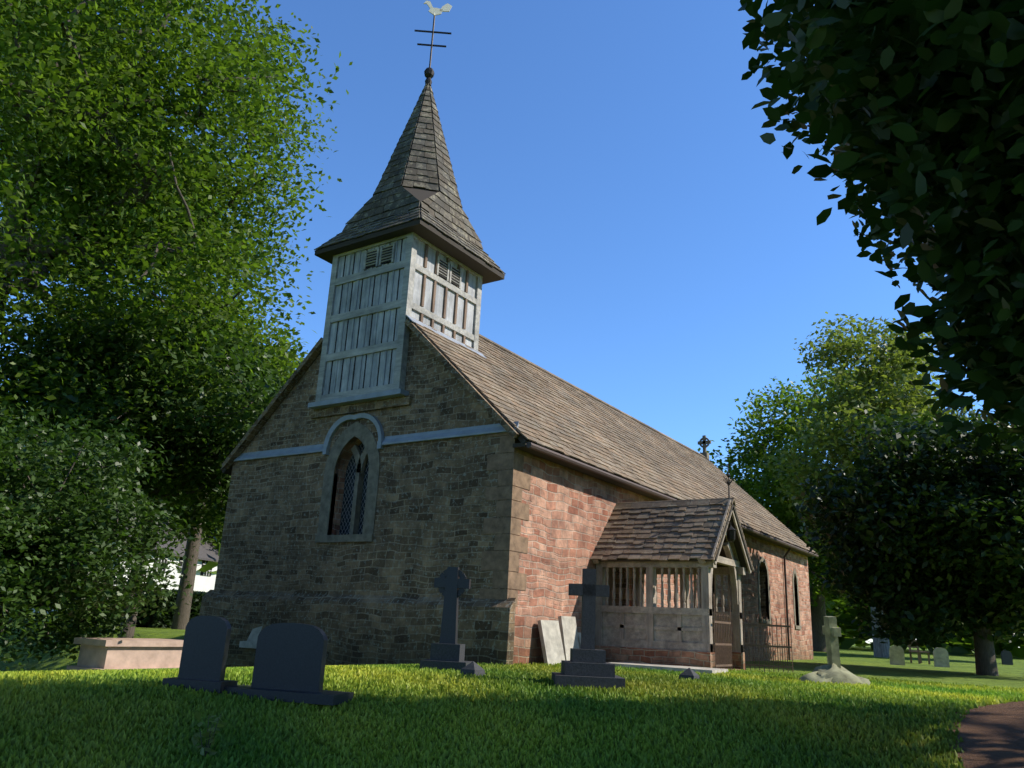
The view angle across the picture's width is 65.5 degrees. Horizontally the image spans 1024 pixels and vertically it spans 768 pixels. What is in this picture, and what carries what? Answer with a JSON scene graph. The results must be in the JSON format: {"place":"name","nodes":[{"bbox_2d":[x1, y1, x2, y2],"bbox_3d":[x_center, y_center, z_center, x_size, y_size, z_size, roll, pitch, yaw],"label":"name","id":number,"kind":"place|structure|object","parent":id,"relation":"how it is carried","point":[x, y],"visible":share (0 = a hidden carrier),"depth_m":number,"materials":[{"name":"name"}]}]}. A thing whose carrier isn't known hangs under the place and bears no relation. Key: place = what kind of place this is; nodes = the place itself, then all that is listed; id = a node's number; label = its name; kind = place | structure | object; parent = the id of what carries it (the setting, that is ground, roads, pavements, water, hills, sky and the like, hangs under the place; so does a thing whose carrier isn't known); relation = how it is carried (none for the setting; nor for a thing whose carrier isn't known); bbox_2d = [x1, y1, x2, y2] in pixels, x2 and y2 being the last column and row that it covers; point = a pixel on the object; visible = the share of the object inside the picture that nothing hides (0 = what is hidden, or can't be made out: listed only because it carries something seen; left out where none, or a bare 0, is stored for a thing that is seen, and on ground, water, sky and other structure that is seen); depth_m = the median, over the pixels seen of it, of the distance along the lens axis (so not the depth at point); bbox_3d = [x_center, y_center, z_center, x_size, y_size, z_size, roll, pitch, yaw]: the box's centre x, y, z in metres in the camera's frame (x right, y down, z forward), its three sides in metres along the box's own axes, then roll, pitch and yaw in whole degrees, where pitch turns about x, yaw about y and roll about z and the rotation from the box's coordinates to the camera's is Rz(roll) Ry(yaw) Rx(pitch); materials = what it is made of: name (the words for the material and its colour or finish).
{"place":"outdoors","nodes":[
{"label":"outdoors","id":0,"kind":"place"},
{"bbox_2d":[0,284,292,637],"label":"tree","id":1,"kind":"object","parent":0,"point":[197,450],"depth_m":19.79,"materials":[{"name":"green plant"}]},
{"bbox_2d":[0,0,352,521],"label":"foliage","id":2,"kind":"object","parent":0,"point":[69,147],"depth_m":20.88,"materials":[{"name":"green plant"}]},
{"bbox_2d":[159,499,224,548],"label":"tree","id":3,"kind":"object","parent":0,"point":[219,532],"depth_m":59.94,"materials":[{"name":"green plant"}]},
{"bbox_2d":[0,0,1019,647],"label":"sky","id":4,"kind":"structure","parent":0,"point":[663,260],"materials":[{"name":"blue"}]},
{"bbox_2d":[0,661,1023,767],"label":"grass","id":5,"kind":"structure","parent":0,"point":[921,717],"depth_m":7.30,"materials":[{"name":"green plant"}]},
{"bbox_2d":[191,711,226,755],"bbox_3d":[-2.318,2.692,6.093,0.252,0.359,0.268,-8,-20,33],"label":"plant","id":6,"kind":"object","parent":5,"relation":"on","point":[195,738],"depth_m":6.08,"materials":[{"name":"green plant"}]},
{"bbox_2d":[0,608,1023,767],"bbox_3d":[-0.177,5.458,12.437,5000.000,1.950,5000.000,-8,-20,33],"label":"ground","id":7,"kind":"structure","parent":0,"point":[865,662],"depth_m":21.75,"materials":[{"name":"green plant"}]},
{"bbox_2d":[0,401,203,670],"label":"bush","id":8,"kind":"object","parent":7,"relation":"on","point":[69,533],"depth_m":12.21,"materials":[{"name":"green plant"}]},
{"bbox_2d":[66,637,183,670],"bbox_3d":[-5.891,4.309,12.552,0.850,0.545,1.750,-7,-20,30],"label":"chest tomb","id":9,"kind":"object","parent":7,"relation":"on","point":[120,653],"visible":0.64,"depth_m":12.08,"materials":[{"name":"beige stone"}]},
{"bbox_2d":[33,512,218,613],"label":"white house","id":10,"kind":"structure","parent":7,"relation":"on","point":[204,581],"depth_m":56.47,"materials":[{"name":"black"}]},
{"bbox_2d":[66,585,206,627],"bbox_3d":[-12.404,7.813,27.764,1.722,1.427,6.133,-8,-20,33],"label":"hedge","id":11,"kind":"object","parent":7,"relation":"on","point":[197,599],"depth_m":27.39,"materials":[{"name":"green plant"}]},
{"bbox_2d":[162,616,237,692],"bbox_3d":[-3.135,2.740,8.133,0.660,0.720,0.300,-1,-17,14],"label":"headstone","id":12,"kind":"object","parent":7,"relation":"on","point":[204,654],"visible":0.93,"depth_m":8.09,"materials":[{"name":"stone"}]},
{"bbox_2d":[136,308,315,629],"bbox_3d":[-11.127,2.855,28.442,9.180,11.467,9.150,-8,-20,33],"label":"tree","id":13,"kind":"object","parent":7,"relation":"on","point":[290,355],"depth_m":27.21,"materials":[{"name":"green plant"}]},
{"bbox_2d":[239,626,261,648],"bbox_3d":[-4.468,5.265,16.555,1.000,0.440,2.200,-5,-19,25],"label":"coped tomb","id":14,"kind":"object","parent":7,"relation":"on","point":[251,642],"visible":0.16,"depth_m":15.77,"materials":[{"name":"stone"}]},
{"bbox_2d":[224,623,353,705],"bbox_3d":[-2.244,2.795,8.053,1.250,0.730,0.460,-1,-17,14],"label":"headstone","id":15,"kind":"object","parent":7,"relation":"on","point":[289,662],"visible":0.97,"depth_m":7.99,"materials":[{"name":"stone"}]},
{"bbox_2d":[199,590,515,666],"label":"plinth","id":16,"kind":"structure","parent":7,"relation":"on","point":[370,629],"depth_m":14.23,"materials":[{"name":"stone"}]},
{"bbox_2d":[420,567,472,670],"bbox_3d":[-0.853,3.246,10.959,0.620,1.420,0.500,0,-17,9],"label":"celtic cross","id":17,"kind":"object","parent":7,"relation":"on","point":[447,651],"visible":0.98,"depth_m":10.88,"materials":[{"name":"stone"}]},
{"bbox_2d":[460,661,484,675],"bbox_3d":[-0.493,3.605,10.035,0.260,0.220,0.260,-8,-20,33],"label":"marker","id":18,"kind":"object","parent":7,"relation":"on","point":[473,667],"visible":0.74,"depth_m":9.98,"materials":[{"name":"stone"}]},
{"bbox_2d":[214,329,812,664],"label":"church walls","id":19,"kind":"structure","parent":7,"relation":"on","point":[434,508],"depth_m":15.29,"materials":[{"name":"stone"}]},
{"bbox_2d":[310,395,411,418],"bbox_3d":[-3.088,0.482,16.115,2.720,0.180,0.090,-8,-20,33],"label":"turret corbel course","id":20,"kind":"object","parent":19,"relation":"attached to","point":[401,401],"visible":1,"depth_m":16.02,"materials":[{"name":"stone"}]},
{"bbox_2d":[222,319,519,468],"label":"verge stones","id":21,"kind":"object","parent":19,"relation":"on","point":[278,399],"visible":0.89,"depth_m":17.19,"materials":[{"name":"stone"}]},
{"bbox_2d":[234,388,518,461],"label":"string courses","id":22,"kind":"object","parent":19,"relation":"attached to","point":[382,442],"visible":0.99,"depth_m":15.73,"materials":[{"name":"grey stone"}]},
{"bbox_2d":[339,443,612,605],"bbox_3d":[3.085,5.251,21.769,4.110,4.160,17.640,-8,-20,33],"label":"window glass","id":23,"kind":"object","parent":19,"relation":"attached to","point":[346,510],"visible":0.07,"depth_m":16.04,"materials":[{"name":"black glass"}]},
{"bbox_2d":[222,319,813,552],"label":"roof deck","id":24,"kind":"structure","parent":19,"relation":"on","point":[522,439],"depth_m":16.45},
{"bbox_2d":[221,317,816,553],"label":"roof tiles","id":25,"kind":"object","parent":19,"relation":"on","point":[545,408],"visible":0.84,"depth_m":19.46,"materials":[{"name":"brown tile"}]},
{"bbox_2d":[315,232,482,401],"bbox_3d":[-2.398,-1.084,17.530,2.325,3.500,2.468,-8,-20,33],"label":"bell tower frame","id":26,"kind":"object","parent":25,"relation":"on","point":[405,304],"visible":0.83,"depth_m":16.68,"materials":[{"name":"white wood"}]},
{"bbox_2d":[328,239,468,393],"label":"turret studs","id":27,"kind":"object","parent":26,"relation":"attached to","point":[433,300],"visible":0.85,"depth_m":16.70,"materials":[{"name":"grey wood"}]},
{"bbox_2d":[323,238,476,394],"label":"turret boards","id":28,"kind":"object","parent":26,"relation":"attached to","point":[439,297],"visible":0.21,"depth_m":16.66,"materials":[{"name":"white wood"}]},
{"bbox_2d":[315,84,504,283],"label":"spire deck","id":29,"kind":"structure","parent":26,"relation":"on","point":[440,240],"depth_m":17.18,"materials":[{"name":"wood"}]},
{"bbox_2d":[314,83,505,274],"label":"spire shingles","id":30,"kind":"object","parent":29,"relation":"on","point":[448,208],"visible":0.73,"depth_m":17.86,"materials":[{"name":"wood"}]},
{"bbox_2d":[415,15,450,83],"bbox_3d":[-2.002,-8.296,19.781,0.251,2.070,0.900,-42,-47,67],"label":"spire finial","id":31,"kind":"object","parent":29,"relation":"on","point":[429,73],"visible":0.98,"depth_m":19.80,"materials":[{"name":"black metal"}]},
{"bbox_2d":[424,1,451,15],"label":"weathercock","id":32,"kind":"object","parent":31,"relation":"on","point":[447,7],"visible":1,"depth_m":20.14,"materials":[{"name":"beige"}]},
{"bbox_2d":[406,315,486,358],"bbox_3d":[-1.333,-0.966,16.816,0.196,0.186,2.560,-8,-20,33],"label":"roof flashing","id":33,"kind":"object","parent":25,"relation":"on","point":[435,331],"visible":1,"depth_m":16.65,"materials":[{"name":"grey metal"}]},
{"bbox_2d":[698,435,710,458],"bbox_3d":[7.862,2.582,32.533,0.540,0.970,0.280,-8,-20,33],"label":"gable cross","id":34,"kind":"object","parent":25,"relation":"on","point":[704,438],"visible":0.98,"depth_m":32.49,"materials":[{"name":"stone"}]},
{"bbox_2d":[349,445,760,605],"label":"tracery window","id":35,"kind":"structure","parent":19,"relation":"in","point":[361,459],"depth_m":15.86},
{"bbox_2d":[315,422,801,629],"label":"stone dressings","id":36,"kind":"structure","parent":19,"relation":"attached to","point":[503,564],"depth_m":13.81,"materials":[{"name":"beige stone"}]},
{"bbox_2d":[513,442,818,659],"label":"gutter pipes","id":37,"kind":"object","parent":19,"relation":"attached to","point":[557,458],"visible":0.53,"depth_m":16.50,"materials":[{"name":"brown"}]},
{"bbox_2d":[43,503,1023,658],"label":"tree line leaves","id":38,"kind":"object","parent":7,"relation":"on","point":[849,638],"visible":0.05,"depth_m":74.70,"materials":[{"name":"green plant"}]},
{"bbox_2d":[537,620,564,663],"bbox_3d":[0.684,4.457,13.629,0.261,0.800,0.560,-10,-21,35],"label":"leaning slab","id":39,"kind":"object","parent":7,"relation":"on","point":[551,642],"depth_m":13.58,"materials":[{"name":"stone"}]},
{"bbox_2d":[558,616,578,660],"bbox_3d":[1.028,4.589,14.166,0.229,0.880,0.501,-8,-20,33],"label":"leaning slab","id":40,"kind":"object","parent":7,"relation":"on","point":[568,631],"depth_m":14.14,"materials":[{"name":"stone"}]},
{"bbox_2d":[577,632,580,648],"bbox_3d":[1.337,4.865,14.554,0.258,0.616,0.362,-8,-20,33],"label":"leaning slab","id":41,"kind":"object","parent":7,"relation":"on","point":[579,637],"depth_m":14.49,"materials":[{"name":"stone"}]},
{"bbox_2d":[551,568,624,688],"bbox_3d":[0.940,3.009,9.825,0.820,1.420,0.656,3,-17,-1],"label":"latin cross","id":42,"kind":"object","parent":7,"relation":"on","point":[587,665],"visible":0.93,"depth_m":9.59,"materials":[{"name":"stone"}]},
{"bbox_2d":[608,662,727,673],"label":"step","id":43,"kind":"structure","parent":7,"relation":"on","point":[701,670],"depth_m":13.37,"materials":[{"name":"stone"}]},
{"bbox_2d":[595,645,744,669],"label":"porch plinth","id":44,"kind":"structure","parent":7,"relation":"on","point":[663,657],"depth_m":14.50,"materials":[{"name":"stone"}]},
{"bbox_2d":[592,500,751,651],"bbox_3d":[3.170,3.741,15.678,2.458,2.807,2.269,-8,-20,33],"label":"porch timber frame","id":45,"kind":"object","parent":7,"relation":"on","point":[652,625],"visible":0.97,"depth_m":14.99,"materials":[{"name":"grey wood"}]},
{"bbox_2d":[592,503,752,570],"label":"porch roof deck","id":46,"kind":"structure","parent":45,"relation":"on","point":[738,548],"depth_m":15.60,"materials":[{"name":"grey wood"}]},
{"bbox_2d":[590,497,753,570],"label":"porch roof tiles","id":47,"kind":"object","parent":46,"relation":"on","point":[681,530],"visible":0.85,"depth_m":15.42,"materials":[{"name":"tile"}]},
{"bbox_2d":[723,466,735,541],"bbox_3d":[4.176,2.268,15.318,0.291,1.530,0.454,-8,-20,33],"label":"porch ironwork","id":48,"kind":"object","parent":45,"relation":"attached to","point":[731,531],"visible":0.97,"depth_m":14.99,"materials":[{"name":"black metal"}]},
{"bbox_2d":[713,594,792,671],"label":"porch gates","id":49,"kind":"object","parent":45,"relation":"attached to","point":[721,661],"visible":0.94,"depth_m":15.13,"materials":[{"name":"brown wood"}]},
{"bbox_2d":[679,668,699,679],"bbox_3d":[2.488,4.092,11.172,0.260,0.220,0.260,-8,-20,33],"label":"marker","id":50,"kind":"object","parent":7,"relation":"on","point":[689,673],"visible":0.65,"depth_m":11.12,"materials":[{"name":"stone"}]},
{"bbox_2d":[697,363,916,651],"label":"tree","id":51,"kind":"object","parent":7,"relation":"on","point":[769,499],"depth_m":48.68,"materials":[{"name":"green plant"}]},
{"bbox_2d":[799,663,869,685],"bbox_3d":[5.036,4.506,12.334,1.047,0.362,1.479,-8,-20,33],"label":"stone cross base","id":52,"kind":"object","parent":7,"relation":"on","point":[833,673],"visible":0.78,"depth_m":11.99,"materials":[{"name":"grey stone"}]},
{"bbox_2d":[822,616,841,667],"bbox_3d":[5.016,4.064,12.499,0.184,0.817,0.370,5,-17,-6],"label":"stone cross","id":53,"kind":"object","parent":52,"relation":"on","point":[831,631],"visible":0.82,"depth_m":12.42,"materials":[{"name":"grey stone"}]},
{"bbox_2d":[758,311,975,657],"bbox_3d":[19.961,5.035,40.846,10.653,17.418,14.914,-8,-20,33],"label":"tree","id":54,"kind":"object","parent":7,"relation":"on","point":[885,379],"depth_m":38.87,"materials":[{"name":"green plant"}]},
{"bbox_2d":[889,645,904,664],"bbox_3d":[12.799,9.019,26.494,0.450,0.620,0.090,-5,-18,23],"label":"headstone","id":55,"kind":"object","parent":7,"relation":"on","point":[896,655],"visible":0.94,"depth_m":26.45,"materials":[{"name":"stone"}]},
{"bbox_2d":[791,407,1023,675],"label":"tree","id":56,"kind":"object","parent":7,"relation":"on","point":[959,491],"depth_m":20.11,"materials":[{"name":"green plant"}]},
{"bbox_2d":[908,640,930,663],"bbox_3d":[15.429,10.150,30.210,0.420,0.850,1.568,-1,-17,14],"label":"bench","id":57,"kind":"object","parent":7,"relation":"on","point":[919,655],"visible":0.8,"depth_m":29.64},
{"bbox_2d":[933,648,949,666],"bbox_3d":[14.370,9.153,26.679,0.450,0.620,0.090,-1,-17,14],"label":"headstone","id":58,"kind":"object","parent":7,"relation":"on","point":[941,657],"visible":0.98,"depth_m":26.64,"materials":[{"name":"stone"}]},
{"bbox_2d":[1001,651,1012,664],"bbox_3d":[22.371,12.380,36.025,0.450,0.620,0.090,2,-17,4],"label":"headstone","id":59,"kind":"object","parent":7,"relation":"on","point":[1006,658],"visible":0.94,"depth_m":35.98,"materials":[{"name":"stone"}]},
{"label":"oak wood","id":60,"kind":"object","parent":7,"relation":"on","visible":0},
{"bbox_2d":[737,0,1023,459],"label":"foliage","id":61,"kind":"object","parent":60,"relation":"attached to","point":[914,109],"visible":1,"depth_m":3.88,"materials":[{"name":"green plant"}]},
{"bbox_2d":[947,701,1023,767],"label":"dirt path","id":62,"kind":"structure","parent":0,"point":[992,736],"depth_m":7.27,"materials":[{"name":"brown soil"}]}
]}

